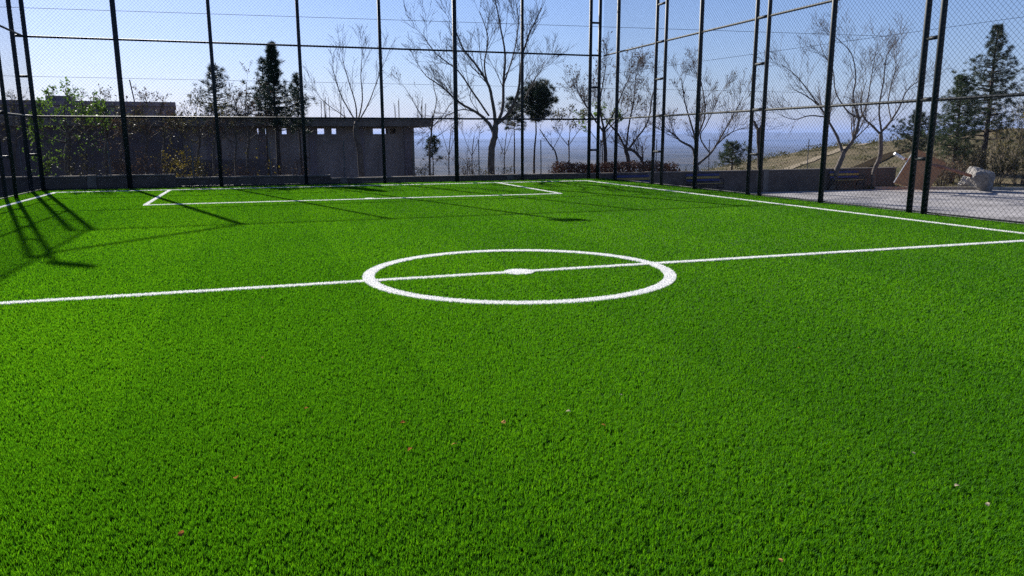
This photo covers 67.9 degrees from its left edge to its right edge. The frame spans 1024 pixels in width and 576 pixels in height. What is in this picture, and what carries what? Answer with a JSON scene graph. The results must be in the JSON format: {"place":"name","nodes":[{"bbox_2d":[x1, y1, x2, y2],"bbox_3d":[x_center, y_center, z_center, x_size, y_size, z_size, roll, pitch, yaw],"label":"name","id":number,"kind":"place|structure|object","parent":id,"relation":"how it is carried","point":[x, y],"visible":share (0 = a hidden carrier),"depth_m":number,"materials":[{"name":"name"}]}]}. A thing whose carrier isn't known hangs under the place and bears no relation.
{"place":"outdoors","nodes":[
{"label":"outdoors","id":0,"kind":"place"},
{"bbox_2d":[0,80,175,115],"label":"tall building","id":1,"kind":"structure","parent":0,"point":[60,98],"depth_m":42.34,"materials":[{"name":"paint"}]},
{"bbox_2d":[32,76,812,92],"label":"overhead cable","id":2,"kind":"object","parent":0,"point":[367,83],"visible":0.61,"depth_m":45.53,"materials":[{"name":"black metal"}]},
{"bbox_2d":[12,7,873,35],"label":"overhead cable","id":3,"kind":"object","parent":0,"point":[416,20],"visible":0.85,"depth_m":44.34,"materials":[{"name":"black metal"}]},
{"bbox_2d":[0,0,1023,138],"label":"sky","id":4,"kind":"structure","parent":0,"point":[271,26],"materials":[{"name":"blue"}]},
{"bbox_2d":[414,132,949,144],"bbox_3d":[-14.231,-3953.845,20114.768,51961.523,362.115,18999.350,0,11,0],"label":"hills","id":5,"kind":"structure","parent":0,"point":[648,139],"depth_m":22332.36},
{"bbox_2d":[414,128,1023,191],"bbox_3d":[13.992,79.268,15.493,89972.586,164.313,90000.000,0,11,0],"label":"ground","id":6,"kind":"structure","parent":0,"point":[438,167],"depth_m":5044.70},
{"bbox_2d":[0,89,51,174],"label":"leafy tree","id":7,"kind":"object","parent":6,"relation":"on","point":[15,135],"visible":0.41,"depth_m":29.71,"materials":[{"name":"green plant"}]},
{"bbox_2d":[22,131,64,175],"bbox_3d":[-17.831,-4.559,29.033,1.392,3.049,1.407,-4,12,-20],"label":"shrub","id":8,"kind":"object","parent":6,"relation":"on","point":[47,167],"visible":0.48,"depth_m":29.05,"materials":[{"name":"green plant"}]},
{"bbox_2d":[18,77,117,175],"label":"leafy tree","id":9,"kind":"object","parent":6,"relation":"on","point":[56,110],"visible":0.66,"depth_m":29.60,"materials":[{"name":"green plant"}]},
{"bbox_2d":[48,146,109,175],"bbox_3d":[-16.173,-4.152,28.702,1.859,2.471,1.935,0,11,0],"label":"shrub","id":10,"kind":"object","parent":6,"relation":"on","point":[92,171],"visible":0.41,"depth_m":28.44,"materials":[{"name":"green plant"}]},
{"bbox_2d":[45,88,114,174],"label":"leafy tree","id":11,"kind":"object","parent":6,"relation":"on","point":[85,132],"visible":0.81,"depth_m":28.56,"materials":[{"name":"green plant"}]},
{"bbox_2d":[67,84,142,174],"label":"leafy tree","id":12,"kind":"object","parent":6,"relation":"on","point":[105,149],"visible":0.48,"depth_m":30.64,"materials":[{"name":"green plant"}]},
{"bbox_2d":[87,92,155,174],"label":"leafy tree","id":13,"kind":"object","parent":6,"relation":"on","point":[143,127],"visible":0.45,"depth_m":30.83,"materials":[{"name":"green plant"}]},
{"bbox_2d":[104,145,158,174],"bbox_3d":[-15.074,-4.468,29.634,1.889,2.627,1.968,8,13,35],"label":"shrub","id":14,"kind":"object","parent":6,"relation":"on","point":[119,164],"visible":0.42,"depth_m":29.62,"materials":[{"name":"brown plant"}]},
{"bbox_2d":[107,86,180,173],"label":"leafy tree","id":15,"kind":"object","parent":6,"relation":"on","point":[117,122],"visible":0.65,"depth_m":29.95,"materials":[{"name":"green plant"}]},
{"bbox_2d":[132,146,168,173],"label":"shrub","id":16,"kind":"object","parent":6,"relation":"on","point":[145,166],"visible":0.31,"depth_m":29.00,"materials":[{"name":"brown plant"}]},
{"bbox_2d":[127,90,194,173],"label":"leafy tree","id":17,"kind":"object","parent":6,"relation":"on","point":[163,130],"visible":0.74,"depth_m":29.61,"materials":[{"name":"green plant"}]},
{"bbox_2d":[150,143,201,176],"bbox_3d":[-12.806,-4.322,29.150,2.172,2.450,1.905,7,13,34],"label":"shrub","id":18,"kind":"object","parent":6,"relation":"on","point":[198,162],"visible":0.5,"depth_m":29.03,"materials":[{"name":"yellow plant"}]},
{"bbox_2d":[173,167,195,185],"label":"shrub","id":19,"kind":"object","parent":6,"relation":"on","point":[187,176],"visible":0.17,"depth_m":27.83,"materials":[{"name":"green plant"}]},
{"bbox_2d":[167,88,231,175],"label":"leafy tree","id":20,"kind":"object","parent":6,"relation":"on","point":[198,142],"visible":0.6,"depth_m":30.47,"materials":[{"name":"green plant"}]},
{"bbox_2d":[188,153,234,176],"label":"shrub","id":21,"kind":"object","parent":6,"relation":"on","point":[202,171],"visible":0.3,"depth_m":29.24,"materials":[{"name":"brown plant"}]},
{"bbox_2d":[184,92,247,175],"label":"leafy tree","id":22,"kind":"object","parent":6,"relation":"on","point":[214,138],"visible":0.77,"depth_m":29.25,"materials":[{"name":"green plant"}]},
{"bbox_2d":[0,97,433,177],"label":"long building","id":23,"kind":"structure","parent":6,"relation":"on","point":[371,149],"depth_m":36.62,"materials":[{"name":"paint"}]},
{"bbox_2d":[192,64,243,171],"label":"tree","id":24,"kind":"object","parent":6,"relation":"on","point":[216,67],"visible":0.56,"depth_m":31.93,"materials":[{"name":"green plant"}]},
{"bbox_2d":[199,92,267,175],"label":"leafy tree","id":25,"kind":"object","parent":6,"relation":"on","point":[247,114],"visible":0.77,"depth_m":30.05,"materials":[{"name":"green plant"}]},
{"bbox_2d":[212,60,278,174],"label":"leafy tree","id":26,"kind":"object","parent":6,"relation":"on","point":[248,143],"visible":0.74,"depth_m":31.10,"materials":[{"name":"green plant"}]},
{"bbox_2d":[250,55,273,174],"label":"pine tree","id":27,"kind":"object","parent":6,"relation":"on","point":[261,68],"visible":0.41,"depth_m":32.60,"materials":[{"name":"green plant"}]},
{"bbox_2d":[243,146,282,175],"bbox_3d":[-9.795,-4.483,29.986,1.516,2.481,1.077,-5,12,-22],"label":"shrub","id":28,"kind":"object","parent":6,"relation":"on","point":[256,174],"visible":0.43,"depth_m":29.92,"materials":[{"name":"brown plant"}]},
{"bbox_2d":[223,40,318,174],"bbox_3d":[-10.281,-7.173,32.851,3.574,6.826,4.102,8,14,37],"label":"pine tree","id":29,"kind":"object","parent":6,"relation":"on","point":[273,73],"visible":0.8,"depth_m":32.23,"materials":[{"name":"green plant"}]},
{"bbox_2d":[271,153,310,174],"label":"shrub","id":30,"kind":"object","parent":6,"relation":"on","point":[301,169],"visible":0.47,"depth_m":31.14,"materials":[{"name":"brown plant"}]},
{"bbox_2d":[284,71,311,174],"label":"pine tree","id":31,"kind":"object","parent":6,"relation":"on","point":[298,88],"visible":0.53,"depth_m":33.21,"materials":[{"name":"green plant"}]},
{"bbox_2d":[296,23,395,176],"bbox_3d":[-6.686,-7.356,32.008,4.338,7.465,2.330,0,11,0],"label":"bare tree","id":32,"kind":"object","parent":6,"relation":"on","point":[359,154],"visible":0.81,"depth_m":32.07,"materials":[{"name":"brown plant"}]},
{"bbox_2d":[404,154,439,175],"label":"shrub","id":33,"kind":"object","parent":6,"relation":"on","point":[420,172],"visible":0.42,"depth_m":35.89,"materials":[{"name":"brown plant"}]},
{"bbox_2d":[383,44,474,175],"bbox_3d":[-3.748,-7.277,34.224,4.360,7.054,2.109,0,11,0],"label":"bare tree","id":34,"kind":"object","parent":6,"relation":"on","point":[431,139],"visible":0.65,"depth_m":34.26,"materials":[{"name":"brown plant"}]},
{"bbox_2d":[423,133,442,174],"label":"pine tree","id":35,"kind":"object","parent":6,"relation":"on","point":[434,147],"visible":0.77,"depth_m":35.78,"materials":[{"name":"green plant"}]},
{"bbox_2d":[430,111,459,174],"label":"sapling","id":36,"kind":"object","parent":6,"relation":"on","point":[449,140],"visible":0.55,"depth_m":34.41,"materials":[{"name":"brown plant"}]},
{"bbox_2d":[0,167,896,197],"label":"boundary wall","id":37,"kind":"structure","parent":6,"relation":"on","point":[147,179],"depth_m":31.26,"materials":[{"name":"concrete"}]},
{"bbox_2d":[2,139,809,176],"bbox_3d":[-6.509,-4.975,29.475,43.564,1.451,0.042,-4,12,-18],"label":"wire fence","id":38,"kind":"object","parent":37,"relation":"on","point":[191,151],"visible":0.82,"depth_m":29.53,"materials":[{"name":"black metal"}]},
{"bbox_2d":[437,154,481,174],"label":"shrub","id":39,"kind":"object","parent":6,"relation":"on","point":[463,171],"visible":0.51,"depth_m":33.03,"materials":[{"name":"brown plant"}]},
{"bbox_2d":[458,116,486,173],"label":"sapling","id":40,"kind":"object","parent":6,"relation":"on","point":[473,141],"visible":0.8,"depth_m":34.84,"materials":[{"name":"brown plant"}]},
{"bbox_2d":[468,166,490,174],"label":"shrub","id":41,"kind":"object","parent":6,"relation":"on","point":[478,172],"visible":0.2,"depth_m":33.04,"materials":[{"name":"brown plant"}]},
{"bbox_2d":[401,0,574,174],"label":"bare tree","id":42,"kind":"object","parent":6,"relation":"on","point":[492,139],"visible":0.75,"depth_m":33.14,"materials":[{"name":"brown plant"}]},
{"bbox_2d":[483,112,520,173],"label":"sapling","id":43,"kind":"object","parent":6,"relation":"on","point":[513,123],"visible":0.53,"depth_m":35.21,"materials":[{"name":"brown plant"}]},
{"bbox_2d":[485,160,519,174],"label":"shrub","id":44,"kind":"object","parent":6,"relation":"on","point":[504,169],"visible":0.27,"depth_m":33.09,"materials":[{"name":"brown plant"}]},
{"bbox_2d":[0,178,1023,575],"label":"turf","id":45,"kind":"structure","parent":6,"relation":"on","point":[400,405],"depth_m":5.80,"materials":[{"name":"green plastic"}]},
{"bbox_2d":[0,0,42,199],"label":"side fence","id":46,"kind":"object","parent":45,"relation":"on","point":[5,113],"visible":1,"depth_m":22.98,"materials":[{"name":"metal"}]},
{"bbox_2d":[0,192,56,207],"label":"touch line","id":47,"kind":"object","parent":45,"relation":"on","point":[27,199],"visible":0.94,"depth_m":21.46,"materials":[{"name":"white paint"}]},
{"bbox_2d":[6,0,601,190],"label":"end fence","id":48,"kind":"object","parent":45,"relation":"on","point":[120,79],"visible":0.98,"depth_m":27.82,"materials":[{"name":"metal"}]},
{"bbox_2d":[59,180,585,192],"bbox_3d":[-5.930,-3.715,27.659,18.904,0.029,0.137,-4,12,-18],"label":"goal line","id":49,"kind":"object","parent":45,"relation":"on","point":[317,186],"visible":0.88,"depth_m":27.27,"materials":[{"name":"white paint"}]},
{"bbox_2d":[143,182,561,205],"bbox_3d":[-5.038,-3.114,24.567,11.775,0.029,6.558,-4,12,-18],"label":"penalty box line","id":50,"kind":"object","parent":45,"relation":"on","point":[154,199],"visible":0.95,"depth_m":21.74,"materials":[{"name":"white paint"}]},
{"bbox_2d":[0,239,1023,304],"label":"halfway line","id":51,"kind":"object","parent":45,"relation":"on","point":[421,277],"visible":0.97,"depth_m":9.43,"materials":[{"name":"white paint"}]},
{"bbox_2d":[362,249,676,304],"bbox_3d":[0.089,-0.212,9.605,3.908,0.032,3.908,0,11,0],"label":"circle","id":52,"kind":"object","parent":45,"relation":"on","point":[669,278],"visible":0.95,"depth_m":8.74,"materials":[{"name":"white paint"}]},
{"bbox_2d":[505,268,534,274],"bbox_3d":[0.091,-0.212,9.608,0.398,0.032,0.391,0,11,0],"label":"spot","id":53,"kind":"object","parent":45,"relation":"on","point":[523,272],"visible":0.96,"depth_m":9.55,"materials":[{"name":"white paint"}]},
{"bbox_2d":[586,180,1023,233],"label":"touch line","id":54,"kind":"object","parent":45,"relation":"on","point":[824,209],"visible":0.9,"depth_m":17.56,"materials":[{"name":"white paint"}]},
{"bbox_2d":[601,0,1023,223],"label":"side fence","id":55,"kind":"object","parent":45,"relation":"on","point":[934,99],"visible":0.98,"depth_m":20.17,"materials":[{"name":"metal"}]},
{"bbox_2d":[498,96,527,172],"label":"pine tree","id":56,"kind":"object","parent":6,"relation":"on","point":[508,106],"visible":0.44,"depth_m":37.01,"materials":[{"name":"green plant"}]},
{"bbox_2d":[515,78,558,173],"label":"pine tree","id":57,"kind":"object","parent":6,"relation":"on","point":[534,111],"visible":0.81,"depth_m":34.73,"materials":[{"name":"green plant"}]},
{"bbox_2d":[532,111,570,172],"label":"sapling","id":58,"kind":"object","parent":6,"relation":"on","point":[550,134],"visible":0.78,"depth_m":34.40,"materials":[{"name":"brown plant"}]},
{"bbox_2d":[550,104,591,167],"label":"tree","id":59,"kind":"object","parent":6,"relation":"on","point":[573,107],"visible":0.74,"depth_m":36.24,"materials":[{"name":"brown plant"}]},
{"bbox_2d":[573,101,623,164],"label":"tree","id":60,"kind":"object","parent":6,"relation":"on","point":[595,115],"visible":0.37,"depth_m":37.35,"materials":[{"name":"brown plant"}]},
{"bbox_2d":[555,31,652,171],"bbox_3d":[4.166,-7.830,35.214,4.660,7.691,3.314,2,11,10],"label":"bare tree","id":61,"kind":"object","parent":6,"relation":"on","point":[576,87],"visible":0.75,"depth_m":34.99,"materials":[{"name":"brown plant"}]},
{"bbox_2d":[548,159,686,172],"bbox_3d":[4.751,-5.006,34.482,7.284,1.682,1.345,-4,12,-18],"label":"hedge","id":62,"kind":"object","parent":6,"relation":"on","point":[562,164],"visible":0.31,"depth_m":34.09,"materials":[{"name":"red plant"}]},
{"bbox_2d":[578,44,677,169],"bbox_3d":[5.450,-7.819,36.346,4.100,7.238,3.221,9,15,41],"label":"bare tree","id":63,"kind":"object","parent":6,"relation":"on","point":[627,149],"visible":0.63,"depth_m":35.91,"materials":[{"name":"brown plant"}]},
{"bbox_2d":[640,46,769,170],"bbox_3d":[8.721,-7.479,33.904,5.734,6.651,3.784,0,11,0],"label":"bare tree","id":64,"kind":"object","parent":6,"relation":"on","point":[704,117],"visible":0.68,"depth_m":33.85,"materials":[{"name":"brown plant"}]},
{"bbox_2d":[714,139,754,169],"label":"pine tree","id":65,"kind":"object","parent":6,"relation":"on","point":[728,154],"visible":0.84,"depth_m":44.04,"materials":[{"name":"green plant"}]},
{"bbox_2d":[754,119,760,169],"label":"bare tree","id":66,"kind":"object","parent":6,"relation":"on","point":[757,140],"visible":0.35,"depth_m":35.49,"materials":[{"name":"brown plant"}]},
{"bbox_2d":[749,2,899,189],"bbox_3d":[14.786,-8.955,36.226,7.265,8.599,4.150,0,11,0],"label":"bare tree","id":67,"kind":"object","parent":6,"relation":"on","point":[839,164],"visible":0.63,"depth_m":35.99,"materials":[{"name":"brown plant"}]},
{"bbox_2d":[685,125,978,185],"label":"scrub","id":68,"kind":"object","parent":6,"relation":"on","point":[805,150],"visible":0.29,"depth_m":66.16,"materials":[{"name":"brown plant"}]},
{"bbox_2d":[828,171,864,189],"bbox_3d":[16.133,-5.201,36.654,1.720,0.868,0.572,-4,12,-18],"label":"park bench","id":69,"kind":"object","parent":6,"relation":"on","point":[843,173],"visible":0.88,"depth_m":36.73,"materials":[{"name":"black metal"}]},
{"bbox_2d":[741,189,1023,223],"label":"yard","id":70,"kind":"structure","parent":6,"relation":"on","point":[892,203],"depth_m":30.19,"materials":[{"name":"grey concrete"}]},
{"bbox_2d":[617,175,649,182],"bbox_3d":[5.294,-4.464,33.081,1.720,0.868,0.572,-4,12,-18],"label":"park bench","id":71,"kind":"object","parent":70,"relation":"on","point":[623,177],"visible":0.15,"depth_m":33.27,"materials":[{"name":"black metal"}]},
{"bbox_2d":[686,173,723,191],"bbox_3d":[8.674,-4.694,34.195,1.720,0.868,0.572,-4,12,-18],"label":"park bench","id":72,"kind":"object","parent":70,"relation":"on","point":[703,176],"visible":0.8,"depth_m":34.32,"materials":[{"name":"black metal"}]},
{"bbox_2d":[893,150,995,190],"bbox_3d":[19.925,-5.356,34.904,4.845,2.126,1.265,0,11,0],"label":"boulder","id":73,"kind":"object","parent":70,"relation":"on","point":[972,177],"visible":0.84,"depth_m":34.92,"materials":[{"name":"stone"}]},
{"bbox_2d":[875,187,1023,189],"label":"kerb","id":74,"kind":"structure","parent":70,"relation":"on","point":[973,188],"depth_m":36.06,"materials":[{"name":"stone"}]},
{"bbox_2d":[852,144,924,167],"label":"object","id":75,"kind":"object","parent":6,"relation":"on","point":[867,163],"visible":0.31,"depth_m":52.41,"materials":[{"name":"soil"}]},
{"bbox_2d":[849,12,955,189],"bbox_3d":[18.029,-8.722,35.938,4.044,8.204,3.698,0,11,0],"label":"bare tree","id":76,"kind":"object","parent":6,"relation":"on","point":[880,142],"visible":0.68,"depth_m":36.19,"materials":[{"name":"brown plant"}]},
{"bbox_2d":[885,109,954,152],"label":"pine tree","id":77,"kind":"object","parent":6,"relation":"on","point":[910,124],"visible":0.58,"depth_m":45.03,"materials":[{"name":"green plant"}]},
{"bbox_2d":[864,184,1023,189],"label":"weeds","id":78,"kind":"object","parent":6,"relation":"on","point":[869,187],"visible":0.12,"depth_m":37.04,"materials":[{"name":"green plant"}]},
{"bbox_2d":[935,155,971,186],"bbox_3d":[21.624,-5.862,38.187,2.293,1.651,2.112,0,11,0],"label":"shrub","id":79,"kind":"object","parent":6,"relation":"on","point":[943,175],"visible":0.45,"depth_m":37.81,"materials":[{"name":"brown plant"}]},
{"bbox_2d":[921,73,989,182],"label":"pine tree","id":80,"kind":"object","parent":6,"relation":"on","point":[965,113],"visible":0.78,"depth_m":38.77,"materials":[{"name":"green plant"}]},
{"bbox_2d":[957,166,974,186],"bbox_3d":[22.095,-5.137,36.722,0.679,1.467,0.905,-7,13,-32],"label":"boulder","id":81,"kind":"object","parent":6,"relation":"on","point":[961,181],"visible":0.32,"depth_m":36.60,"materials":[{"name":"stone"}]},
{"bbox_2d":[947,139,996,181],"bbox_3d":[23.646,-6.576,39.516,2.711,2.317,1.868,0,11,0],"label":"shrub","id":82,"kind":"object","parent":6,"relation":"on","point":[957,155],"visible":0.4,"depth_m":39.28,"materials":[{"name":"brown plant"}]},
{"bbox_2d":[938,22,1023,162],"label":"pine tree","id":83,"kind":"object","parent":6,"relation":"on","point":[993,83],"visible":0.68,"depth_m":41.24,"materials":[{"name":"green plant"}]},
{"bbox_2d":[962,141,1023,183],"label":"shrub","id":84,"kind":"object","parent":6,"relation":"on","point":[995,169],"visible":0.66,"depth_m":38.57,"materials":[{"name":"brown plant"}]},
{"bbox_2d":[977,105,1023,174],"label":"shrub","id":85,"kind":"object","parent":6,"relation":"on","point":[999,132],"visible":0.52,"depth_m":41.85,"materials":[{"name":"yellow plant"}]},
{"bbox_2d":[980,138,1023,183],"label":"shrub","id":86,"kind":"object","parent":6,"relation":"on","point":[1014,172],"visible":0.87,"depth_m":38.10,"materials":[{"name":"green plant"}]},
{"bbox_2d":[1001,89,1023,168],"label":"tree","id":87,"kind":"object","parent":6,"relation":"on","point":[1016,123],"visible":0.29,"depth_m":43.37,"materials":[{"name":"green plant"}]},
{"bbox_2d":[605,17,1018,74],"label":"overhead cable","id":88,"kind":"object","parent":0,"point":[851,40],"visible":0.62,"depth_m":48.61,"materials":[{"name":"black metal"}]},
{"bbox_2d":[784,141,886,168],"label":"dirt path","id":89,"kind":"structure","parent":0,"point":[818,157],"depth_m":58.24,"materials":[{"name":"beige soil"}]}
]}

